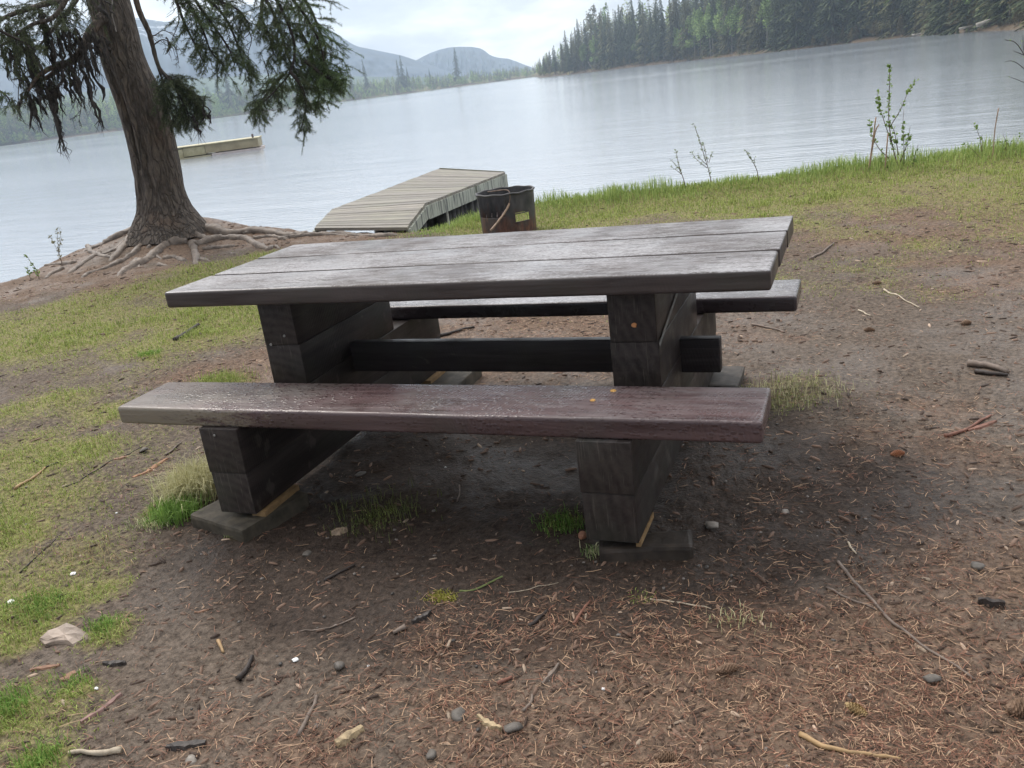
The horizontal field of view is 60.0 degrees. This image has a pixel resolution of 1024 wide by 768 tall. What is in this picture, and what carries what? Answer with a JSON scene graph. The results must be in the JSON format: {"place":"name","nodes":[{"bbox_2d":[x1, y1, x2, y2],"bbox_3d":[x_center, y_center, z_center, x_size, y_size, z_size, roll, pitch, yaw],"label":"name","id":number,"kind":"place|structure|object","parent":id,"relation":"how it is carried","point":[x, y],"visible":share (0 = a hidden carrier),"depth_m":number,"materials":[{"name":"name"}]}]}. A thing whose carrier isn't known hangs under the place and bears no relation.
{"place":"outdoors","nodes":[
{"label":"outdoors","id":0,"kind":"place"},
{"bbox_2d":[0,4,470,107],"bbox_3d":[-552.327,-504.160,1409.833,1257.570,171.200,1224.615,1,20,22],"label":"mountain ridge","id":1,"kind":"structure","parent":0,"point":[376,63],"depth_m":1320.24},
{"bbox_2d":[1,73,480,117],"bbox_3d":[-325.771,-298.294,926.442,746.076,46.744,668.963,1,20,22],"label":"foothill","id":2,"kind":"structure","parent":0,"point":[209,84],"depth_m":949.66,"materials":[{"name":"plant"}]},
{"bbox_2d":[0,0,701,68],"label":"sky","id":3,"kind":"structure","parent":0,"point":[521,31],"materials":[{"name":"white"}]},
{"bbox_2d":[416,47,534,75],"bbox_3d":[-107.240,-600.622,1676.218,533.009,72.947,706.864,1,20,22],"label":"flat topped hill","id":4,"kind":"structure","parent":0,"point":[472,59],"depth_m":1631.63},
{"bbox_2d":[0,18,1023,767],"bbox_3d":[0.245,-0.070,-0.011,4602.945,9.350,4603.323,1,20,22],"label":"ground","id":5,"kind":"structure","parent":0,"point":[512,488],"depth_m":3.14,"materials":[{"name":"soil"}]},
{"bbox_2d":[0,672,56,728],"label":"grass tuft","id":6,"kind":"object","parent":5,"relation":"on","point":[6,699],"visible":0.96,"depth_m":2.55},
{"bbox_2d":[4,728,79,767],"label":"grass tuft","id":7,"kind":"object","parent":5,"relation":"on","point":[40,757],"visible":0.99,"depth_m":2.29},
{"bbox_2d":[1,581,83,631],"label":"grass tuft","id":8,"kind":"object","parent":5,"relation":"on","point":[37,606],"visible":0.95,"depth_m":3.05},
{"bbox_2d":[29,663,59,671],"bbox_3d":[-1.423,0.864,2.701,0.088,0.010,0.020,-9,19,-4],"label":"bark piece","id":9,"kind":"object","parent":5,"relation":"on","point":[44,667],"visible":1,"depth_m":2.70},
{"bbox_2d":[10,529,101,569],"bbox_3d":[-1.739,0.626,3.403,0.453,0.070,0.266,5,22,31],"label":"grass tuft","id":10,"kind":"object","parent":5,"relation":"on","point":[52,548],"visible":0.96,"depth_m":3.42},
{"bbox_2d":[39,623,90,645],"bbox_3d":[-1.421,0.838,2.838,0.200,0.116,0.080,1,20,22],"label":"flat rock","id":11,"kind":"object","parent":5,"relation":"on","point":[68,634],"visible":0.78,"depth_m":2.82,"materials":[{"name":"stone"}]},
{"bbox_2d":[39,662,119,701],"bbox_3d":[-1.299,0.874,2.602,0.231,0.042,0.170,1,20,22],"label":"grass tuft","id":12,"kind":"object","parent":5,"relation":"on","point":[71,681],"visible":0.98,"depth_m":2.60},
{"bbox_2d":[43,533,142,579],"bbox_3d":[-1.555,0.638,3.283,0.453,0.088,0.278,1,20,22],"label":"grass tuft","id":13,"kind":"object","parent":5,"relation":"on","point":[85,555],"visible":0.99,"depth_m":3.32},
{"bbox_2d":[68,746,121,755],"bbox_3d":[-1.075,0.948,2.284,0.142,0.022,0.020,-6,19,3],"label":"stick","id":14,"kind":"object","parent":5,"relation":"on","point":[112,750],"visible":1,"depth_m":2.28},
{"bbox_2d":[79,692,122,723],"bbox_3d":[-1.140,0.901,2.463,0.024,0.017,0.125,6,23,34],"label":"stick","id":15,"kind":"object","parent":5,"relation":"on","point":[106,705],"visible":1,"depth_m":2.46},
{"bbox_2d":[81,610,129,637],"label":"grass tuft","id":16,"kind":"object","parent":5,"relation":"on","point":[108,622],"visible":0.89,"depth_m":2.86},
{"bbox_2d":[102,660,126,666],"bbox_3d":[-1.194,0.838,2.662,0.068,0.023,0.024,-7,19,2],"label":"wood chip","id":17,"kind":"object","parent":5,"relation":"on","point":[112,663],"visible":1,"depth_m":2.66,"materials":[{"name":"black plant"}]},
{"bbox_2d":[123,449,217,532],"bbox_3d":[-1.383,0.400,3.727,0.542,0.201,0.626,-16,21,-24],"label":"grass clump","id":18,"kind":"object","parent":5,"relation":"on","point":[189,487],"visible":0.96,"depth_m":3.66,"materials":[{"name":"plant"}]},
{"bbox_2d":[165,739,206,751],"bbox_3d":[-0.833,0.923,2.267,0.103,0.018,0.032,-7,19,2],"label":"wood chip","id":19,"kind":"object","parent":5,"relation":"on","point":[180,745],"visible":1,"depth_m":2.26,"materials":[{"name":"black plant"}]},
{"bbox_2d":[0,0,396,278],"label":"fir tree","id":20,"kind":"object","parent":5,"relation":"on","point":[167,214],"visible":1,"depth_m":9.80,"materials":[{"name":"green plant"}]},
{"bbox_2d":[171,361,267,381],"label":"grass tuft","id":21,"kind":"object","parent":5,"relation":"on","point":[222,375],"visible":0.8,"depth_m":5.36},
{"bbox_2d":[222,70,235,111],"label":"spruce tree","id":22,"kind":"object","parent":5,"relation":"on","point":[226,93],"visible":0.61,"depth_m":596.17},
{"bbox_2d":[235,654,253,680],"bbox_3d":[-0.769,0.819,2.558,0.018,0.026,0.098,-4,19,10],"label":"stick","id":23,"kind":"object","parent":5,"relation":"on","point":[241,674],"visible":1,"depth_m":2.55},
{"bbox_2d":[191,491,309,542],"bbox_3d":[-1.035,0.513,3.523,0.332,0.096,0.336,7,24,36],"label":"concrete footing","id":24,"kind":"object","parent":5,"relation":"on","point":[240,527],"visible":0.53,"depth_m":3.42,"materials":[{"name":"concrete"}]},
{"bbox_2d":[252,485,299,516],"bbox_3d":[-0.926,0.455,3.481,0.062,0.022,0.230,1,20,22],"label":"wooden wedge","id":25,"kind":"object","parent":24,"relation":"on","point":[272,506],"visible":0.71,"depth_m":3.45,"materials":[{"name":"brown wood"}]},
{"bbox_2d":[0,58,545,143],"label":"forest","id":26,"kind":"object","parent":5,"relation":"on","point":[12,128],"visible":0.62,"depth_m":574.16,"materials":[{"name":"green plant"}]},
{"bbox_2d":[296,694,317,736],"bbox_3d":[-0.535,0.871,2.333,0.012,0.020,0.158,-5,19,8],"label":"stick","id":27,"kind":"object","parent":5,"relation":"on","point":[303,725],"visible":1,"depth_m":2.32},
{"bbox_2d":[317,491,338,502],"bbox_3d":[-0.745,0.461,3.602,0.058,0.022,0.135,-23,24,-38],"label":"bark piece","id":28,"kind":"object","parent":5,"relation":"on","point":[327,497],"visible":0.96,"depth_m":3.60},
{"bbox_2d":[334,724,364,747],"bbox_3d":[-0.408,0.883,2.227,0.077,0.022,0.035,-21,23,-35],"label":"wood chip","id":29,"kind":"object","parent":5,"relation":"on","point":[345,738],"visible":1,"depth_m":2.22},
{"bbox_2d":[315,477,450,542],"bbox_3d":[-0.510,0.480,3.392,0.503,0.078,0.474,-18,22,-28],"label":"grass tuft","id":30,"kind":"object","parent":5,"relation":"on","point":[387,510],"visible":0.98,"depth_m":3.39,"materials":[{"name":"plant"}]},
{"bbox_2d":[312,168,507,232],"bbox_3d":[-1.232,-1.791,13.521,1.477,2.429,6.239,-3,19,12],"label":"dock","id":31,"kind":"object","parent":5,"relation":"on","point":[438,197],"visible":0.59,"depth_m":12.20,"materials":[{"name":"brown wood"}]},
{"bbox_2d":[411,609,431,624],"bbox_3d":[-0.273,0.707,2.690,0.068,0.021,0.025,-19,22,-31],"label":"bark piece","id":32,"kind":"object","parent":5,"relation":"on","point":[421,617],"visible":1,"depth_m":2.68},
{"bbox_2d":[425,371,481,384],"bbox_3d":[-0.398,-0.001,4.770,0.376,0.102,0.380,1,20,22],"label":"concrete footing","id":33,"kind":"object","parent":5,"relation":"on","point":[456,378],"visible":0.09,"depth_m":4.70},
{"bbox_2d":[421,371,445,383],"bbox_3d":[-0.415,-0.051,4.752,0.070,0.020,0.240,1,20,22],"label":"wooden wedge","id":34,"kind":"object","parent":33,"relation":"on","point":[433,377],"visible":0.43,"depth_m":4.69,"materials":[{"name":"brown wood"}]},
{"bbox_2d":[451,706,466,721],"bbox_3d":[-0.135,0.840,2.253,0.041,0.024,0.054,-13,20,-16],"label":"stone","id":35,"kind":"object","parent":5,"relation":"on","point":[457,713],"visible":1,"depth_m":2.25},
{"bbox_2d":[417,576,502,603],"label":"moss clump","id":36,"kind":"object","parent":5,"relation":"on","point":[442,597],"visible":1,"depth_m":2.79,"materials":[{"name":"green plant"}]},
{"bbox_2d":[476,714,502,731],"bbox_3d":[-0.056,0.844,2.207,0.077,0.024,0.023,9,25,39],"label":"wood chip","id":37,"kind":"object","parent":5,"relation":"on","point":[487,722],"visible":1,"depth_m":2.20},
{"bbox_2d":[475,185,536,233],"bbox_3d":[-0.046,-1.759,9.105,0.612,0.466,0.612,1,20,22],"label":"fire ring","id":38,"kind":"object","parent":5,"relation":"on","point":[492,206],"visible":0.94,"depth_m":8.94,"materials":[{"name":"metal"}]},
{"bbox_2d":[0,154,1023,767],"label":"bark flakes","id":39,"kind":"object","parent":5,"relation":"on","point":[638,688],"visible":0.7,"depth_m":2.50,"materials":[{"name":"wood"}]},
{"bbox_2d":[0,156,1023,767],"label":"fallen needles","id":40,"kind":"object","parent":5,"relation":"on","point":[842,690],"visible":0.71,"depth_m":2.31,"materials":[{"name":"plant"}]},
{"bbox_2d":[502,722,523,732],"bbox_3d":[0.001,0.850,2.187,0.048,0.023,0.032,-16,21,-25],"label":"stone","id":41,"kind":"object","parent":5,"relation":"on","point":[511,727],"visible":1,"depth_m":2.18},
{"bbox_2d":[528,502,584,545],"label":"grass tuft","id":42,"kind":"object","parent":5,"relation":"on","point":[557,516],"visible":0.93,"depth_m":3.13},
{"bbox_2d":[571,27,581,70],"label":"spruce tree","id":43,"kind":"object","parent":5,"relation":"on","point":[577,60],"visible":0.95,"depth_m":404.65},
{"bbox_2d":[581,20,592,69],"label":"spruce tree","id":44,"kind":"object","parent":5,"relation":"on","point":[585,42],"visible":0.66,"depth_m":400.91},
{"bbox_2d":[583,15,594,67],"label":"spruce tree","id":45,"kind":"object","parent":5,"relation":"on","point":[591,35],"visible":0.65,"depth_m":397.04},
{"bbox_2d":[579,539,599,560],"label":"grass tuft","id":46,"kind":"object","parent":5,"relation":"on","point":[593,551],"visible":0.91,"depth_m":2.92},
{"bbox_2d":[596,10,605,69],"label":"spruce tree","id":47,"kind":"object","parent":5,"relation":"on","point":[600,36],"visible":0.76,"depth_m":382.57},
{"bbox_2d":[598,16,612,64],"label":"spruce tree","id":48,"kind":"object","parent":5,"relation":"on","point":[603,55],"visible":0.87,"depth_m":379.02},
{"bbox_2d":[602,13,620,70],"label":"spruce tree","id":49,"kind":"object","parent":5,"relation":"on","point":[608,47],"visible":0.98,"depth_m":377.07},
{"bbox_2d":[615,17,624,66],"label":"spruce tree","id":50,"kind":"object","parent":5,"relation":"on","point":[619,43],"visible":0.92,"depth_m":374.12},
{"bbox_2d":[617,12,630,63],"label":"spruce tree","id":51,"kind":"object","parent":5,"relation":"on","point":[623,37],"visible":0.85,"depth_m":371.34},
{"bbox_2d":[624,18,637,63],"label":"spruce tree","id":52,"kind":"object","parent":5,"relation":"on","point":[629,45],"visible":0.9,"depth_m":364.26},
{"bbox_2d":[631,3,647,62],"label":"spruce tree","id":53,"kind":"object","parent":5,"relation":"on","point":[640,23],"visible":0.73,"depth_m":356.99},
{"bbox_2d":[633,4,650,60],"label":"spruce tree","id":54,"kind":"object","parent":5,"relation":"on","point":[642,46],"visible":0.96,"depth_m":352.94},
{"bbox_2d":[599,530,693,562],"bbox_3d":[0.438,0.545,2.895,0.306,0.088,0.114,-5,19,8],"label":"concrete footing","id":55,"kind":"object","parent":5,"relation":"on","point":[669,546],"visible":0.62,"depth_m":2.85,"materials":[{"name":"concrete"}]},
{"bbox_2d":[636,512,653,546],"bbox_3d":[0.437,0.476,2.912,0.016,0.018,0.200,1,20,22],"label":"wooden wedge","id":56,"kind":"object","parent":55,"relation":"on","point":[640,543],"visible":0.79,"depth_m":2.89,"materials":[{"name":"brown wood"}]},
{"bbox_2d":[644,13,657,63],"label":"spruce tree","id":57,"kind":"object","parent":5,"relation":"on","point":[650,44],"visible":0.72,"depth_m":349.87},
{"bbox_2d":[649,0,662,59],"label":"spruce tree","id":58,"kind":"object","parent":5,"relation":"on","point":[654,50],"visible":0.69,"depth_m":342.17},
{"bbox_2d":[651,0,670,58],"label":"spruce tree","id":59,"kind":"object","parent":5,"relation":"on","point":[662,32],"visible":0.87,"depth_m":335.79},
{"bbox_2d":[654,750,678,761],"bbox_3d":[0.354,0.854,2.029,0.058,0.033,0.033,1,20,22],"label":"pine cone","id":60,"kind":"object","parent":5,"relation":"on","point":[669,756],"visible":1,"depth_m":2.02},
{"bbox_2d":[662,0,679,60],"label":"spruce tree","id":61,"kind":"object","parent":5,"relation":"on","point":[669,35],"visible":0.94,"depth_m":328.56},
{"bbox_2d":[544,0,805,69],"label":"forest interior","id":62,"kind":"object","parent":5,"relation":"on","point":[691,5],"visible":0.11,"depth_m":418.72,"materials":[{"name":"plant"}]},
{"bbox_2d":[666,0,683,61],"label":"spruce tree","id":63,"kind":"object","parent":5,"relation":"on","point":[675,8],"visible":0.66,"depth_m":329.07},
{"bbox_2d":[675,0,693,60],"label":"spruce tree","id":64,"kind":"object","parent":5,"relation":"on","point":[689,50],"visible":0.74,"depth_m":315.38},
{"bbox_2d":[684,0,703,55],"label":"spruce tree","id":65,"kind":"object","parent":5,"relation":"on","point":[696,8],"visible":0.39,"depth_m":314.00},
{"bbox_2d":[684,8,704,58],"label":"aspen tree","id":66,"kind":"object","parent":5,"relation":"on","point":[688,21],"visible":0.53,"depth_m":309.91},
{"bbox_2d":[374,132,1023,239],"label":"bank grass","id":67,"kind":"structure","parent":5,"relation":"on","point":[661,186],"depth_m":9.92,"materials":[{"name":"plant"}]},
{"bbox_2d":[692,7,705,58],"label":"aspen tree","id":68,"kind":"object","parent":5,"relation":"on","point":[697,18],"visible":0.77,"depth_m":302.28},
{"bbox_2d":[690,123,713,184],"bbox_3d":[2.153,-2.569,10.058,0.269,0.783,0.082,-5,19,6],"label":"willow sapling","id":69,"kind":"object","parent":5,"relation":"on","point":[706,163],"visible":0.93,"depth_m":10.05,"materials":[{"name":"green plant"}]},
{"bbox_2d":[696,3,713,55],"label":"aspen tree","id":70,"kind":"object","parent":5,"relation":"on","point":[708,17],"visible":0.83,"depth_m":293.68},
{"bbox_2d":[697,0,719,58],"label":"spruce tree","id":71,"kind":"object","parent":5,"relation":"on","point":[707,45],"visible":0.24,"depth_m":299.75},
{"bbox_2d":[706,6,718,54],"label":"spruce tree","id":72,"kind":"object","parent":5,"relation":"on","point":[712,13],"visible":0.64,"depth_m":293.32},
{"bbox_2d":[712,0,728,40],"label":"aspen tree","id":73,"kind":"object","parent":5,"relation":"on","point":[719,10],"visible":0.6,"depth_m":285.60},
{"bbox_2d":[708,366,744,387],"bbox_3d":[0.944,-0.005,4.303,0.336,0.090,0.294,1,20,22],"label":"concrete footing","id":74,"kind":"object","parent":5,"relation":"on","point":[729,376],"visible":0.34,"depth_m":4.23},
{"bbox_2d":[118,216,800,542],"bbox_3d":[-0.106,-0.163,3.733,2.422,0.778,1.738,1,20,22],"label":"picnic table","id":75,"kind":"object","parent":74,"relation":"on","point":[355,343],"visible":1,"depth_m":3.33,"materials":[{"name":"grey wood"}]},
{"bbox_2d":[714,0,738,57],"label":"spruce tree","id":76,"kind":"object","parent":5,"relation":"on","point":[726,4],"visible":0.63,"depth_m":280.76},
{"bbox_2d":[715,662,739,673],"bbox_3d":[0.556,0.734,2.289,0.063,0.031,0.031,-9,19,-6],"label":"pine cone","id":77,"kind":"object","parent":5,"relation":"on","point":[727,668],"visible":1,"depth_m":2.28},
{"bbox_2d":[719,7,737,53],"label":"aspen tree","id":78,"kind":"object","parent":5,"relation":"on","point":[725,24],"visible":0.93,"depth_m":273.88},
{"bbox_2d":[727,2,740,51],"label":"aspen tree","id":79,"kind":"object","parent":5,"relation":"on","point":[734,16],"visible":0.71,"depth_m":271.70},
{"bbox_2d":[689,599,790,635],"bbox_3d":[0.644,0.658,2.475,0.247,0.049,0.171,8,24,38],"label":"grass tuft","id":80,"kind":"object","parent":5,"relation":"on","point":[728,620],"visible":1,"depth_m":2.49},
{"bbox_2d":[735,0,752,55],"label":"spruce tree","id":81,"kind":"object","parent":5,"relation":"on","point":[744,40],"visible":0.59,"depth_m":262.21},
{"bbox_2d":[741,0,764,45],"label":"spruce tree","id":82,"kind":"object","parent":5,"relation":"on","point":[750,34],"visible":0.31,"depth_m":254.11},
{"bbox_2d":[745,0,773,54],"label":"spruce tree","id":83,"kind":"object","parent":5,"relation":"on","point":[758,27],"visible":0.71,"depth_m":249.70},
{"bbox_2d":[756,0,774,46],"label":"aspen tree","id":84,"kind":"object","parent":5,"relation":"on","point":[765,6],"visible":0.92,"depth_m":239.95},
{"bbox_2d":[760,0,784,52],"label":"spruce tree","id":85,"kind":"object","parent":5,"relation":"on","point":[774,13],"visible":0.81,"depth_m":237.52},
{"bbox_2d":[767,0,789,44],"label":"spruce tree","id":86,"kind":"object","parent":5,"relation":"on","point":[781,12],"visible":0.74,"depth_m":235.39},
{"bbox_2d":[772,0,817,51],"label":"spruce tree","id":87,"kind":"object","parent":5,"relation":"on","point":[790,19],"visible":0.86,"depth_m":230.59,"materials":[{"name":"plant"}]},
{"bbox_2d":[793,0,821,48],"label":"spruce tree","id":88,"kind":"object","parent":5,"relation":"on","point":[809,13],"visible":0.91,"depth_m":227.85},
{"bbox_2d":[739,368,878,421],"bbox_3d":[1.288,0.010,4.068,0.699,0.085,0.588,-11,19,-10],"label":"grass tuft","id":89,"kind":"object","parent":5,"relation":"on","point":[795,388],"visible":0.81,"depth_m":4.05,"materials":[{"name":"plant"}]},
{"bbox_2d":[810,0,841,44],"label":"spruce tree","id":90,"kind":"object","parent":5,"relation":"on","point":[820,15],"visible":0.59,"depth_m":222.55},
{"bbox_2d":[811,0,852,43],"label":"spruce tree","id":91,"kind":"object","parent":5,"relation":"on","point":[831,9],"visible":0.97,"depth_m":219.74,"materials":[{"name":"plant"}]},
{"bbox_2d":[798,731,900,759],"bbox_3d":[0.753,0.820,1.990,0.216,0.025,0.038,3,21,27],"label":"stick","id":92,"kind":"object","parent":5,"relation":"on","point":[808,738],"visible":1,"depth_m":1.98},
{"bbox_2d":[834,0,871,43],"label":"spruce tree","id":93,"kind":"object","parent":5,"relation":"on","point":[855,11],"visible":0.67,"depth_m":215.49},
{"bbox_2d":[845,702,868,717],"bbox_3d":[0.823,0.779,2.121,0.033,0.033,0.059,-19,22,-31],"label":"pine cone","id":94,"kind":"object","parent":5,"relation":"on","point":[855,708],"visible":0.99,"depth_m":2.12,"materials":[{"name":"plant"}]},
{"bbox_2d":[867,0,886,34],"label":"spruce tree","id":95,"kind":"object","parent":5,"relation":"on","point":[876,12],"visible":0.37,"depth_m":208.80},
{"bbox_2d":[874,0,904,33],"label":"spruce tree","id":96,"kind":"object","parent":5,"relation":"on","point":[888,11],"visible":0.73,"depth_m":201.44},
{"bbox_2d":[874,0,910,40],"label":"spruce tree","id":97,"kind":"object","parent":5,"relation":"on","point":[887,32],"visible":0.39,"depth_m":200.17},
{"bbox_2d":[867,64,918,166],"bbox_3d":[4.127,-2.848,9.612,0.527,1.196,0.102,1,20,22],"label":"leafy shrub","id":98,"kind":"object","parent":5,"relation":"on","point":[909,138],"visible":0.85,"depth_m":9.62,"materials":[{"name":"green plant"}]},
{"bbox_2d":[837,560,975,680],"bbox_3d":[1.040,0.633,2.426,0.051,0.027,0.584,-11,19,-10],"label":"stick","id":99,"kind":"object","parent":5,"relation":"on","point":[868,596],"visible":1,"depth_m":2.40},
{"bbox_2d":[901,0,925,37],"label":"spruce tree","id":100,"kind":"object","parent":5,"relation":"on","point":[912,5],"visible":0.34,"depth_m":190.87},
{"bbox_2d":[911,0,932,28],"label":"spruce tree","id":101,"kind":"object","parent":5,"relation":"on","point":[924,8],"visible":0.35,"depth_m":182.44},
{"bbox_2d":[922,674,941,683],"bbox_3d":[1.029,0.722,2.172,0.038,0.023,0.036,-12,19,-13],"label":"stone","id":102,"kind":"object","parent":5,"relation":"on","point":[930,678],"visible":1,"depth_m":2.17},
{"bbox_2d":[920,0,959,36],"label":"spruce tree","id":103,"kind":"object","parent":5,"relation":"on","point":[935,26],"visible":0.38,"depth_m":168.03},
{"bbox_2d":[928,0,964,24],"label":"spruce tree","id":104,"kind":"object","parent":5,"relation":"on","point":[942,3],"visible":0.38,"depth_m":163.58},
{"bbox_2d":[937,0,982,35],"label":"spruce tree","id":105,"kind":"object","parent":5,"relation":"on","point":[964,9],"visible":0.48,"depth_m":148.45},
{"bbox_2d":[944,414,991,437],"bbox_3d":[1.815,0.167,3.511,0.278,0.023,0.033,-16,21,-24],"label":"stick","id":106,"kind":"object","parent":5,"relation":"on","point":[965,429],"visible":1,"depth_m":3.48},
{"bbox_2d":[970,0,994,30],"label":"spruce tree","id":107,"kind":"object","parent":5,"relation":"on","point":[981,12],"visible":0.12,"depth_m":137.53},
{"bbox_2d":[967,359,1009,373],"bbox_3d":[2.161,-0.081,4.022,0.044,0.036,0.187,-21,23,-34],"label":"stick","id":108,"kind":"object","parent":5,"relation":"on","point":[976,363],"visible":1,"depth_m":4.03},
{"bbox_2d":[977,597,1004,608],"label":"charred stick","id":109,"kind":"object","parent":5,"relation":"on","point":[991,602],"visible":1,"depth_m":2.41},
{"bbox_2d":[974,369,1007,375],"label":"stick","id":110,"kind":"object","parent":5,"relation":"on","point":[984,372],"visible":1,"depth_m":3.96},
{"bbox_2d":[977,0,1008,23],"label":"spruce tree","id":111,"kind":"object","parent":5,"relation":"on","point":[1001,7],"visible":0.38,"depth_m":129.45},
{"bbox_2d":[980,0,1022,28],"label":"spruce tree","id":112,"kind":"object","parent":5,"relation":"on","point":[996,4],"visible":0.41,"depth_m":127.29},
{"bbox_2d":[1005,697,1023,717],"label":"pine cone","id":113,"kind":"object","parent":5,"relation":"on","point":[1015,706],"visible":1,"depth_m":2.03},
{"bbox_2d":[0,30,1023,282],"bbox_3d":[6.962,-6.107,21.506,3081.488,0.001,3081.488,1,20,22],"label":"water","id":114,"kind":"structure","parent":0,"point":[770,112],"depth_m":31.67,"materials":[{"name":"grey liquid"}]},
{"bbox_2d":[177,134,264,159],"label":"floating platform","id":115,"kind":"structure","parent":114,"relation":"on","point":[252,142],"depth_m":48.71,"materials":[{"name":"wood"}]},
{"bbox_2d":[0,143,1023,767],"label":"lawn grass","id":116,"kind":"structure","parent":0,"point":[762,201],"depth_m":6.81,"materials":[{"name":"plant"}]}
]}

